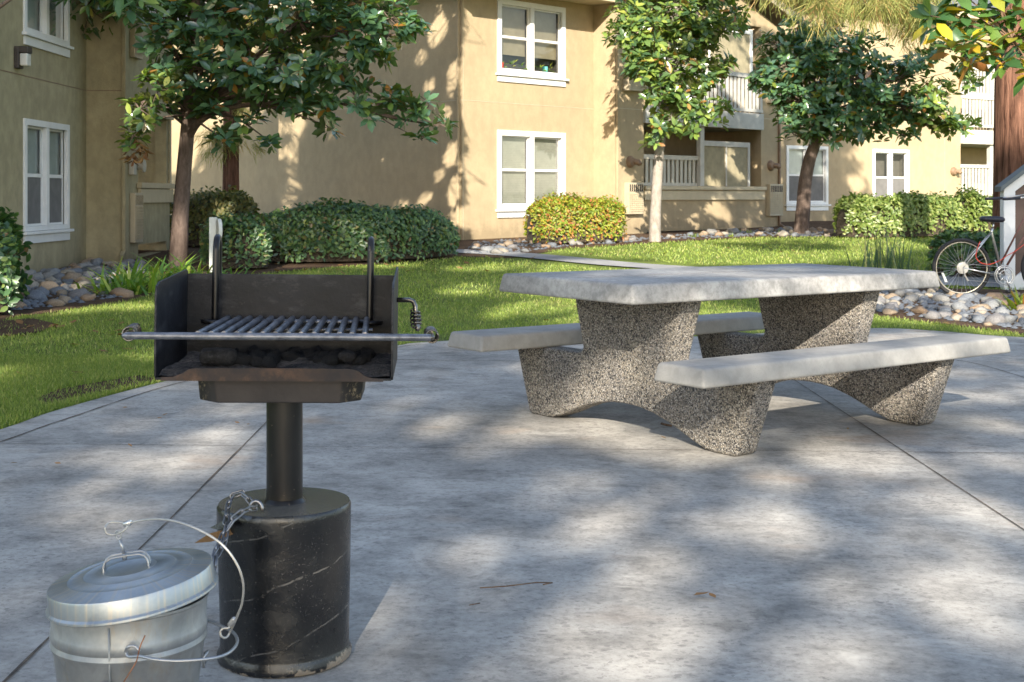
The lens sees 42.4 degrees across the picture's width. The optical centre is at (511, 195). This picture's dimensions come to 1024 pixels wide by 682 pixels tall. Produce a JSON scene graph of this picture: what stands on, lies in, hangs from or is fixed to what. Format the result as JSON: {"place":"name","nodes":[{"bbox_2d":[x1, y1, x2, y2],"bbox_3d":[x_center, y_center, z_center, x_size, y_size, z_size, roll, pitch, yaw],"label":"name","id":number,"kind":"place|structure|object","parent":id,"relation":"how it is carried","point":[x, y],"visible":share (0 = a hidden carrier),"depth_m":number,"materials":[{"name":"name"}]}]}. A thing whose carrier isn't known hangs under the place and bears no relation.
{"place":"outdoors","nodes":[
{"label":"outdoors","id":0,"kind":"place"},
{"bbox_2d":[0,328,1023,681],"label":"patio","id":1,"kind":"structure","parent":0,"point":[826,546],"depth_m":4.63,"materials":[{"name":"concrete"}]},
{"bbox_2d":[49,592,238,681],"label":"metal bin","id":2,"kind":"object","parent":1,"relation":"on","point":[171,648],"visible":0.73,"depth_m":2.57,"materials":[{"name":"metal"}]},
{"bbox_2d":[45,530,218,627],"bbox_3d":[-0.774,0.761,2.701,0.340,0.158,0.343,0,0,0],"label":"bin lid","id":3,"kind":"object","parent":2,"relation":"on","point":[123,587],"visible":1,"depth_m":2.61,"materials":[{"name":"metal"}]},
{"bbox_2d":[104,518,244,638],"bbox_3d":[-0.668,0.766,2.656,0.328,0.240,0.076,0,0,24],"label":"tether cable","id":4,"kind":"object","parent":3,"relation":"attached to","point":[231,622],"visible":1,"depth_m":2.63,"materials":[{"name":"metal"}]},
{"bbox_2d":[123,635,144,681],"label":"copper wire","id":5,"kind":"object","parent":2,"relation":"attached to","point":[136,659],"visible":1,"depth_m":2.50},
{"bbox_2d":[121,234,438,678],"bbox_3d":[-0.556,0.618,3.256,0.730,1.038,0.458,0,0,-7],"label":"pedestal grill","id":6,"kind":"object","parent":1,"relation":"on","point":[289,547],"visible":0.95,"depth_m":3.16,"materials":[{"name":"black paint"}]},
{"bbox_2d":[195,530,232,542],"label":"fallen leaf","id":7,"kind":"object","parent":6,"relation":"on","point":[206,538],"visible":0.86,"depth_m":3.13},
{"bbox_2d":[210,521,226,530],"bbox_3d":[-0.695,0.780,3.133,0.009,0.031,0.082,0,0,-42],"label":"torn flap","id":8,"kind":"object","parent":6,"relation":"in","point":[219,526],"visible":0.83,"depth_m":3.13,"materials":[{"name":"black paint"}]},
{"bbox_2d":[211,489,263,570],"bbox_3d":[-0.637,0.785,3.069,0.092,0.152,0.250,0,0,0],"label":"chain","id":9,"kind":"object","parent":6,"relation":"hanging from","point":[223,539],"visible":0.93,"depth_m":3.09,"materials":[{"name":"metal"}]},
{"bbox_2d":[159,351,390,376],"bbox_3d":[-0.564,0.414,3.257,0.534,0.023,0.373,0,0,-3],"label":"ash bed","id":10,"kind":"object","parent":6,"relation":"on","point":[378,365],"visible":0.48,"depth_m":3.20,"materials":[{"name":"grey"}]},
{"bbox_2d":[199,348,237,364],"bbox_3d":[-0.709,0.389,3.197,0.090,0.043,0.043,0,0,0],"label":"charcoal log","id":11,"kind":"object","parent":10,"relation":"on","point":[218,356],"visible":1,"depth_m":3.18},
{"bbox_2d":[233,352,250,365],"bbox_3d":[-0.657,0.402,3.217,0.050,0.044,0.045,0,0,20],"label":"charcoal lump","id":12,"kind":"object","parent":10,"relation":"on","point":[243,359],"visible":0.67,"depth_m":3.21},
{"bbox_2d":[246,344,257,353],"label":"charcoal lump","id":13,"kind":"object","parent":10,"relation":"on","point":[254,347],"visible":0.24,"depth_m":3.36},
{"bbox_2d":[250,353,262,366],"bbox_3d":[-0.621,0.406,3.219,0.045,0.035,0.036,29,3,-14],"label":"charcoal lump","id":14,"kind":"object","parent":10,"relation":"on","point":[256,359],"visible":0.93,"depth_m":3.21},
{"bbox_2d":[259,356,277,367],"bbox_3d":[-0.590,0.408,3.211,0.047,0.037,0.040,0,0,35],"label":"charcoal lump","id":15,"kind":"object","parent":10,"relation":"on","point":[268,362],"visible":0.86,"depth_m":3.20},
{"bbox_2d":[265,350,280,359],"bbox_3d":[-0.598,0.406,3.284,0.040,0.039,0.050,-1,19,18],"label":"charcoal lump","id":16,"kind":"object","parent":10,"relation":"on","point":[276,353],"visible":0.29,"depth_m":3.28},
{"bbox_2d":[280,351,301,361],"bbox_3d":[-0.552,0.406,3.296,0.052,0.037,0.048,0,5,36],"label":"charcoal lump","id":17,"kind":"object","parent":10,"relation":"on","point":[292,356],"visible":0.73,"depth_m":3.28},
{"bbox_2d":[287,347,299,352],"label":"charcoal lump","id":18,"kind":"object","parent":10,"relation":"on","point":[295,349],"visible":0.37,"depth_m":3.39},
{"bbox_2d":[305,350,320,357],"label":"charcoal lump","id":19,"kind":"object","parent":10,"relation":"on","point":[310,354],"visible":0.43,"depth_m":3.33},
{"bbox_2d":[321,354,333,363],"bbox_3d":[-0.456,0.409,3.249,0.047,0.037,0.035,0,0,-28],"label":"charcoal lump","id":20,"kind":"object","parent":10,"relation":"on","point":[325,358],"visible":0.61,"depth_m":3.24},
{"bbox_2d":[325,356,338,365],"bbox_3d":[-0.440,0.409,3.234,0.030,0.028,0.031,0,0,30],"label":"charcoal lump","id":21,"kind":"object","parent":10,"relation":"on","point":[333,361],"visible":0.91,"depth_m":3.23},
{"bbox_2d":[338,350,357,362],"bbox_3d":[-0.405,0.396,3.249,0.050,0.029,0.050,0,0,0],"label":"charcoal briquette","id":22,"kind":"object","parent":10,"relation":"on","point":[347,356],"visible":1,"depth_m":3.23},
{"bbox_2d":[355,356,365,364],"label":"charcoal lump","id":23,"kind":"object","parent":10,"relation":"on","point":[360,361],"visible":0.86,"depth_m":3.23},
{"bbox_2d":[361,352,370,361],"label":"charcoal lump","id":24,"kind":"object","parent":10,"relation":"on","point":[367,356],"visible":0.47,"depth_m":3.29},
{"bbox_2d":[361,349,375,357],"bbox_3d":[-0.373,0.410,3.360,0.048,0.037,0.037,0,0,-32],"label":"charcoal lump","id":25,"kind":"object","parent":10,"relation":"on","point":[373,353],"visible":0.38,"depth_m":3.35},
{"bbox_2d":[480,582,549,587],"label":"twig","id":26,"kind":"object","parent":1,"relation":"on","point":[514,585],"visible":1,"depth_m":3.83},
{"bbox_2d":[448,263,1009,455],"bbox_3d":[1.136,0.777,6.861,2.339,0.788,1.798,0,0,-39],"label":"concrete picnic table","id":27,"kind":"object","parent":1,"relation":"on","point":[634,331],"visible":1,"depth_m":6.53,"materials":[{"name":"concrete"}]},
{"bbox_2d":[0,237,1023,428],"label":"lawn","id":28,"kind":"structure","parent":0,"point":[610,257],"depth_m":17.09,"materials":[{"name":"plant"}]},
{"bbox_2d":[0,318,54,335],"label":"bare soil","id":29,"kind":"structure","parent":28,"relation":"on","point":[36,323],"depth_m":10.92,"materials":[{"name":"soil"}]},
{"bbox_2d":[0,0,169,26],"bbox_3d":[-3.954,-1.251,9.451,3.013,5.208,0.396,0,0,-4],"label":"magnolia tree","id":30,"kind":"object","parent":28,"relation":"on","point":[120,6],"visible":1,"depth_m":9.46,"materials":[{"name":"green plant"}]},
{"bbox_2d":[0,0,174,271],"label":"apartment building","id":31,"kind":"structure","parent":28,"relation":"on","point":[73,189],"depth_m":20.11,"materials":[{"name":"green paint"}]},
{"bbox_2d":[22,118,73,242],"bbox_3d":[-6.687,-0.199,18.892,0.205,1.719,1.891,0,0,1],"label":"window","id":32,"kind":"structure","parent":31,"relation":"in","point":[42,140],"depth_m":18.83,"materials":[{"name":"white glass"}]},
{"bbox_2d":[22,0,73,57],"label":"window","id":33,"kind":"structure","parent":31,"relation":"in","point":[42,22],"depth_m":18.86,"materials":[{"name":"white glass"}]},
{"bbox_2d":[37,375,155,403],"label":"bare soil","id":34,"kind":"structure","parent":28,"relation":"on","point":[78,389],"depth_m":7.57,"materials":[{"name":"soil"}]},
{"bbox_2d":[0,230,461,320],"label":"garden bed","id":35,"kind":"object","parent":28,"relation":"on","point":[270,268],"visible":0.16,"depth_m":19.53,"materials":[{"name":"soil"}]},
{"bbox_2d":[0,206,32,314],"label":"shrub","id":36,"kind":"object","parent":35,"relation":"on","point":[12,250],"visible":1,"depth_m":11.96,"materials":[{"name":"green plant"}]},
{"bbox_2d":[12,301,26,308],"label":"river stone","id":37,"kind":"object","parent":35,"relation":"on","point":[20,304],"visible":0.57,"depth_m":12.53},
{"bbox_2d":[19,269,36,274],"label":"river stone","id":38,"kind":"object","parent":35,"relation":"on","point":[31,271],"visible":0.27,"depth_m":17.58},
{"bbox_2d":[27,272,44,279],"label":"river stone","id":39,"kind":"object","parent":35,"relation":"on","point":[41,275],"visible":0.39,"depth_m":16.93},
{"bbox_2d":[25,289,47,299],"bbox_3d":[-4.905,1.044,13.617,0.229,0.154,0.218,0,0,-20],"label":"river stone","id":40,"kind":"object","parent":35,"relation":"on","point":[34,294],"visible":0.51,"depth_m":13.56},
{"bbox_2d":[35,286,49,295],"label":"river stone","id":41,"kind":"object","parent":35,"relation":"on","point":[45,291],"visible":0.44,"depth_m":14.25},
{"bbox_2d":[37,281,58,289],"bbox_3d":[-5.277,1.052,15.001,0.246,0.161,0.231,0,0,43],"label":"river stone","id":42,"kind":"object","parent":35,"relation":"on","point":[47,285],"visible":0.41,"depth_m":14.94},
{"bbox_2d":[43,271,57,277],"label":"river stone","id":43,"kind":"object","parent":35,"relation":"on","point":[47,274],"visible":0.38,"depth_m":17.17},
{"bbox_2d":[44,299,65,305],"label":"river stone","id":44,"kind":"object","parent":35,"relation":"on","point":[54,302],"visible":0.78,"depth_m":12.95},
{"bbox_2d":[51,272,64,279],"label":"river stone","id":45,"kind":"object","parent":35,"relation":"on","point":[60,275],"visible":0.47,"depth_m":16.91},
{"bbox_2d":[49,286,67,293],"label":"river stone","id":46,"kind":"object","parent":35,"relation":"on","point":[53,289],"visible":0.53,"depth_m":14.49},
{"bbox_2d":[56,289,67,294],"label":"river stone","id":47,"kind":"object","parent":35,"relation":"on","point":[63,292],"visible":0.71,"depth_m":14.30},
{"bbox_2d":[58,295,71,302],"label":"river stone","id":48,"kind":"object","parent":35,"relation":"on","point":[65,299],"visible":0.59,"depth_m":13.31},
{"bbox_2d":[62,271,81,280],"bbox_3d":[-5.643,1.058,16.913,0.241,0.173,0.169,9,3,-11],"label":"river stone","id":49,"kind":"object","parent":35,"relation":"on","point":[74,276],"visible":0.53,"depth_m":16.87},
{"bbox_2d":[67,288,90,297],"bbox_3d":[-4.567,1.058,13.951,0.250,0.149,0.174,-3,5,-7],"label":"river stone","id":50,"kind":"object","parent":35,"relation":"on","point":[77,292],"visible":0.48,"depth_m":13.89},
{"bbox_2d":[71,281,90,289],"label":"river stone","id":51,"kind":"object","parent":35,"relation":"on","point":[74,286],"visible":0.39,"depth_m":15.14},
{"bbox_2d":[75,276,91,281],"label":"river stone","id":52,"kind":"object","parent":35,"relation":"on","point":[80,279],"visible":0.35,"depth_m":16.23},
{"bbox_2d":[80,293,95,300],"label":"river stone","id":53,"kind":"object","parent":35,"relation":"on","point":[87,297],"visible":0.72,"depth_m":13.59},
{"bbox_2d":[82,271,94,277],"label":"river stone","id":54,"kind":"object","parent":35,"relation":"on","point":[86,273],"visible":0.43,"depth_m":17.27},
{"bbox_2d":[87,265,101,270],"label":"river stone","id":55,"kind":"object","parent":35,"relation":"on","point":[95,267],"visible":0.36,"depth_m":18.33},
{"bbox_2d":[67,256,155,294],"bbox_3d":[-4.414,0.888,14.579,1.172,0.468,1.122,0,0,-14],"label":"strap leaf plant","id":56,"kind":"object","parent":35,"relation":"on","point":[125,280],"visible":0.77,"depth_m":14.57,"materials":[{"name":"plant"}]},
{"bbox_2d":[108,287,133,297],"bbox_3d":[-4.199,1.061,14.170,0.286,0.140,0.196,4,5,23],"label":"river stone","id":57,"kind":"object","parent":35,"relation":"on","point":[123,292],"visible":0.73,"depth_m":14.10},
{"bbox_2d":[119,259,135,264],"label":"river stone","id":58,"kind":"object","parent":35,"relation":"on","point":[131,261],"visible":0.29,"depth_m":19.78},
{"bbox_2d":[87,256,193,293],"bbox_3d":[-4.230,0.886,14.822,1.379,0.433,1.263,0,0,0],"label":"strap leaf plant","id":59,"kind":"object","parent":35,"relation":"on","point":[154,279],"visible":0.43,"depth_m":14.83,"materials":[{"name":"plant"}]},
{"bbox_2d":[105,256,209,282],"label":"strap leaf plant","id":60,"kind":"object","parent":35,"relation":"on","point":[157,266],"visible":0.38,"depth_m":16.29,"materials":[{"name":"plant"}]},
{"bbox_2d":[126,252,211,276],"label":"strap leaf plant","id":61,"kind":"object","parent":35,"relation":"on","point":[188,268],"visible":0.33,"depth_m":17.49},
{"bbox_2d":[170,184,260,246],"bbox_3d":[-5.529,0.360,24.313,1.768,1.132,1.736,0,0,0],"label":"shrub","id":62,"kind":"object","parent":35,"relation":"on","point":[203,206],"visible":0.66,"depth_m":23.83,"materials":[{"name":"plant"}]},
{"bbox_2d":[209,217,222,271],"bbox_3d":[-4.193,0.694,18.630,0.158,0.780,0.320,0,0,-23],"label":"marker post","id":63,"kind":"object","parent":35,"relation":"on","point":[215,225],"visible":0.66,"depth_m":18.60,"materials":[{"name":"paint"}]},
{"bbox_2d":[189,260,260,273],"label":"strap leaf plant","id":64,"kind":"object","parent":35,"relation":"on","point":[224,271],"visible":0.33,"depth_m":17.63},
{"bbox_2d":[194,15,267,191],"bbox_3d":[-5.778,-4.420,26.830,1.793,10.865,0.992,0,0,0],"label":"redwood tree","id":65,"kind":"object","parent":35,"relation":"on","point":[230,161],"visible":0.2,"depth_m":26.84,"materials":[{"name":"plant"}]},
{"bbox_2d":[198,210,273,270],"bbox_3d":[-4.038,0.644,19.410,1.138,0.858,1.385,0,0,-12],"label":"shrub","id":66,"kind":"object","parent":35,"relation":"on","point":[247,239],"visible":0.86,"depth_m":18.99,"materials":[{"name":"green plant"}]},
{"bbox_2d":[50,0,458,267],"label":"magnolia tree","id":67,"kind":"object","parent":35,"relation":"on","point":[197,102],"visible":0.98,"depth_m":18.79,"materials":[{"name":"green plant"}]},
{"bbox_2d":[256,197,460,263],"bbox_3d":[-2.605,0.545,21.151,3.744,1.058,2.038,0,0,-19],"label":"hedge","id":68,"kind":"object","parent":35,"relation":"on","point":[327,231],"visible":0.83,"depth_m":20.45,"materials":[{"name":"green plant"}]},
{"bbox_2d":[170,0,802,239],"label":"apartment building","id":69,"kind":"structure","parent":28,"relation":"on","point":[539,98],"depth_m":28.22,"materials":[{"name":"paint"}]},
{"bbox_2d":[495,130,565,217],"bbox_3d":[0.316,-0.442,27.395,0.425,1.771,2.119,0,0,45],"label":"window","id":70,"kind":"structure","parent":69,"relation":"in","point":[530,164],"depth_m":27.27,"materials":[{"name":"white glass"}]},
{"bbox_2d":[495,0,568,86],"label":"window","id":71,"kind":"structure","parent":69,"relation":"in","point":[531,37],"depth_m":27.33,"materials":[{"name":"white glass"}]},
{"bbox_2d":[458,221,932,257],"bbox_3d":[5.510,0.848,29.931,18.752,0.320,10.528,0,0,-26],"label":"planting bed","id":72,"kind":"object","parent":28,"relation":"on","point":[466,244],"visible":0.27,"depth_m":26.10,"materials":[{"name":"soil"}]},
{"bbox_2d":[480,246,493,250],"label":"river stone","id":73,"kind":"object","parent":72,"relation":"on","point":[486,248],"visible":0.56,"depth_m":22.81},
{"bbox_2d":[490,247,503,253],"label":"river stone","id":74,"kind":"object","parent":72,"relation":"on","point":[495,250],"visible":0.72,"depth_m":22.18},
{"bbox_2d":[522,191,627,243],"bbox_3d":[1.211,0.412,25.247,2.064,0.996,1.441,0,0,-18],"label":"shrub","id":75,"kind":"object","parent":72,"relation":"on","point":[560,219],"visible":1,"depth_m":24.74,"materials":[{"name":"plant"}]},
{"bbox_2d":[601,0,754,241],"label":"magnolia tree","id":76,"kind":"object","parent":72,"relation":"on","point":[688,31],"visible":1,"depth_m":25.00,"materials":[{"name":"green plant"}]},
{"bbox_2d":[777,230,788,235],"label":"river stone","id":77,"kind":"object","parent":72,"relation":"on","point":[782,233],"visible":0.74,"depth_m":27.46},
{"bbox_2d":[824,229,836,233],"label":"river stone","id":78,"kind":"object","parent":72,"relation":"on","point":[831,231],"visible":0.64,"depth_m":28.48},
{"bbox_2d":[743,8,984,233],"bbox_3d":[7.489,-1.946,28.133,5.116,5.955,1.787,0,0,0],"label":"magnolia tree","id":79,"kind":"object","parent":72,"relation":"on","point":[824,98],"visible":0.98,"depth_m":27.91,"materials":[{"name":"green plant"}]},
{"bbox_2d":[831,190,963,236],"bbox_3d":[7.981,0.374,27.207,2.858,1.006,1.401,0,0,-15],"label":"hedge","id":80,"kind":"object","parent":72,"relation":"on","point":[910,214],"visible":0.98,"depth_m":26.71,"materials":[{"name":"plant"}]},
{"bbox_2d":[954,183,992,232],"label":"hedge","id":81,"kind":"object","parent":72,"relation":"on","point":[975,205],"visible":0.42,"depth_m":27.80,"materials":[{"name":"plant"}]},
{"bbox_2d":[750,0,996,221],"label":"apartment building","id":82,"kind":"structure","parent":28,"relation":"on","point":[932,163],"depth_m":38.09,"materials":[{"name":"paint"}]},
{"bbox_2d":[785,145,830,210],"bbox_3d":[7.939,-0.473,35.954,1.710,1.757,0.425,0,0,-34],"label":"window","id":83,"kind":"structure","parent":82,"relation":"in","point":[794,154],"depth_m":35.88,"materials":[{"name":"white glass"}]},
{"bbox_2d":[873,149,909,197],"bbox_3d":[10.731,-0.520,37.829,1.533,1.596,0.380,0,0,-34],"label":"window","id":84,"kind":"structure","parent":82,"relation":"in","point":[888,176],"depth_m":37.92,"materials":[{"name":"white glass"}]},
{"bbox_2d":[844,226,918,269],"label":"iris clump","id":85,"kind":"object","parent":28,"relation":"on","point":[888,264],"visible":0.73,"depth_m":18.30,"materials":[{"name":"green plant"}]},
{"bbox_2d":[740,0,1023,228],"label":"redwood tree","id":86,"kind":"object","parent":28,"relation":"on","point":[1008,146],"visible":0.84,"depth_m":17.29,"materials":[{"name":"green plant"}]},
{"bbox_2d":[876,255,931,270],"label":"iris clump","id":87,"kind":"object","parent":28,"relation":"on","point":[909,268],"visible":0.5,"depth_m":18.31,"materials":[{"name":"green plant"}]},
{"bbox_2d":[874,288,1023,333],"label":"stone bed","id":88,"kind":"object","parent":28,"relation":"on","point":[901,314],"visible":0.24,"depth_m":12.98,"materials":[{"name":"soil"}]},
{"bbox_2d":[8,229,1023,328],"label":"gravel","id":89,"kind":"structure","parent":88,"relation":"on","point":[968,303],"depth_m":14.57,"materials":[{"name":"stone"}]},
{"bbox_2d":[883,303,895,308],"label":"river stone","id":90,"kind":"object","parent":88,"relation":"on","point":[890,306],"visible":0.41,"depth_m":13.48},
{"bbox_2d":[882,308,897,313],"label":"river stone","id":91,"kind":"object","parent":88,"relation":"on","point":[888,311],"visible":0.87,"depth_m":13.19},
{"bbox_2d":[883,293,899,298],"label":"river stone","id":92,"kind":"object","parent":88,"relation":"on","point":[888,296],"visible":0.35,"depth_m":14.76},
{"bbox_2d":[894,289,907,297],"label":"river stone","id":93,"kind":"object","parent":88,"relation":"on","point":[901,293],"visible":0.35,"depth_m":15.02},
{"bbox_2d":[904,295,919,301],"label":"river stone","id":94,"kind":"object","parent":88,"relation":"on","point":[913,298],"visible":0.7,"depth_m":14.63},
{"bbox_2d":[910,306,926,312],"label":"river stone","id":95,"kind":"object","parent":88,"relation":"on","point":[919,309],"visible":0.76,"depth_m":13.34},
{"bbox_2d":[923,311,940,318],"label":"river stone","id":96,"kind":"object","parent":88,"relation":"on","point":[931,315],"visible":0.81,"depth_m":12.76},
{"bbox_2d":[931,294,949,301],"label":"river stone","id":97,"kind":"object","parent":88,"relation":"on","point":[938,297],"visible":0.61,"depth_m":14.49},
{"bbox_2d":[938,311,950,316],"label":"river stone","id":98,"kind":"object","parent":88,"relation":"on","point":[944,313],"visible":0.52,"depth_m":12.93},
{"bbox_2d":[951,314,961,320],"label":"river stone","id":99,"kind":"object","parent":88,"relation":"on","point":[957,317],"visible":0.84,"depth_m":12.62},
{"bbox_2d":[950,302,968,310],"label":"river stone","id":100,"kind":"object","parent":88,"relation":"on","point":[954,306],"visible":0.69,"depth_m":13.60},
{"bbox_2d":[960,293,975,298],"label":"river stone","id":101,"kind":"object","parent":88,"relation":"on","point":[970,295],"visible":0.49,"depth_m":14.89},
{"bbox_2d":[966,312,987,320],"bbox_3d":[4.451,1.174,12.609,0.251,0.105,0.175,10,-3,20],"label":"river stone","id":102,"kind":"object","parent":88,"relation":"on","point":[969,318],"visible":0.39,"depth_m":12.60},
{"bbox_2d":[932,194,1023,293],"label":"bicycle","id":103,"kind":"object","parent":88,"relation":"on","point":[962,268],"visible":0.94,"depth_m":15.38,"materials":[{"name":"metal"}]},
{"bbox_2d":[975,242,1023,264],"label":"lock cable","id":104,"kind":"object","parent":103,"relation":"hanging from","point":[997,261],"visible":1,"depth_m":15.34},
{"bbox_2d":[971,314,985,321],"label":"river stone","id":105,"kind":"object","parent":88,"relation":"on","point":[975,318],"visible":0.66,"depth_m":12.43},
{"bbox_2d":[982,299,1001,308],"bbox_3d":[5.081,1.157,13.966,0.202,0.133,0.219,0,0,14],"label":"river stone","id":106,"kind":"object","parent":88,"relation":"on","point":[993,303],"visible":0.47,"depth_m":13.91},
{"bbox_2d":[982,314,1005,324],"bbox_3d":[4.487,1.177,12.313,0.213,0.138,0.146,-9,1,38],"label":"river stone","id":107,"kind":"object","parent":88,"relation":"on","point":[994,319],"visible":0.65,"depth_m":12.27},
{"bbox_2d":[985,293,1002,296],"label":"river stone","id":108,"kind":"object","parent":88,"relation":"on","point":[993,294],"visible":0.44,"depth_m":14.98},
{"bbox_2d":[994,306,1009,313],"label":"river stone","id":109,"kind":"object","parent":88,"relation":"on","point":[1001,309],"visible":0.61,"depth_m":13.34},
{"bbox_2d":[995,284,1023,309],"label":"yellow weed","id":110,"kind":"object","parent":88,"relation":"on","point":[1018,300],"visible":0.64,"depth_m":13.74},
{"bbox_2d":[1004,315,1017,323],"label":"river stone","id":111,"kind":"object","parent":88,"relation":"on","point":[1011,319],"visible":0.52,"depth_m":12.33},
{"bbox_2d":[926,227,999,276],"bbox_3d":[6.517,0.780,18.141,1.645,0.746,1.109,0,0,0],"label":"shrub","id":112,"kind":"object","parent":28,"relation":"on","point":[944,237],"visible":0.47,"depth_m":17.87,"materials":[{"name":"green plant"}]},
{"bbox_2d":[909,0,1023,96],"bbox_3d":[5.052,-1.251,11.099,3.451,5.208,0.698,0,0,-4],"label":"magnolia tree","id":113,"kind":"object","parent":28,"relation":"on","point":[1002,39],"visible":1,"depth_m":10.97,"materials":[{"name":"green plant"}]},
{"bbox_2d":[990,164,1023,289],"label":"stair enclosure","id":114,"kind":"object","parent":28,"relation":"on","point":[1012,211],"visible":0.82,"depth_m":16.31,"materials":[{"name":"paint"}]},
{"bbox_2d":[452,249,999,286],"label":"path","id":115,"kind":"structure","parent":0,"point":[959,282],"depth_m":20.18,"materials":[{"name":"concrete"}]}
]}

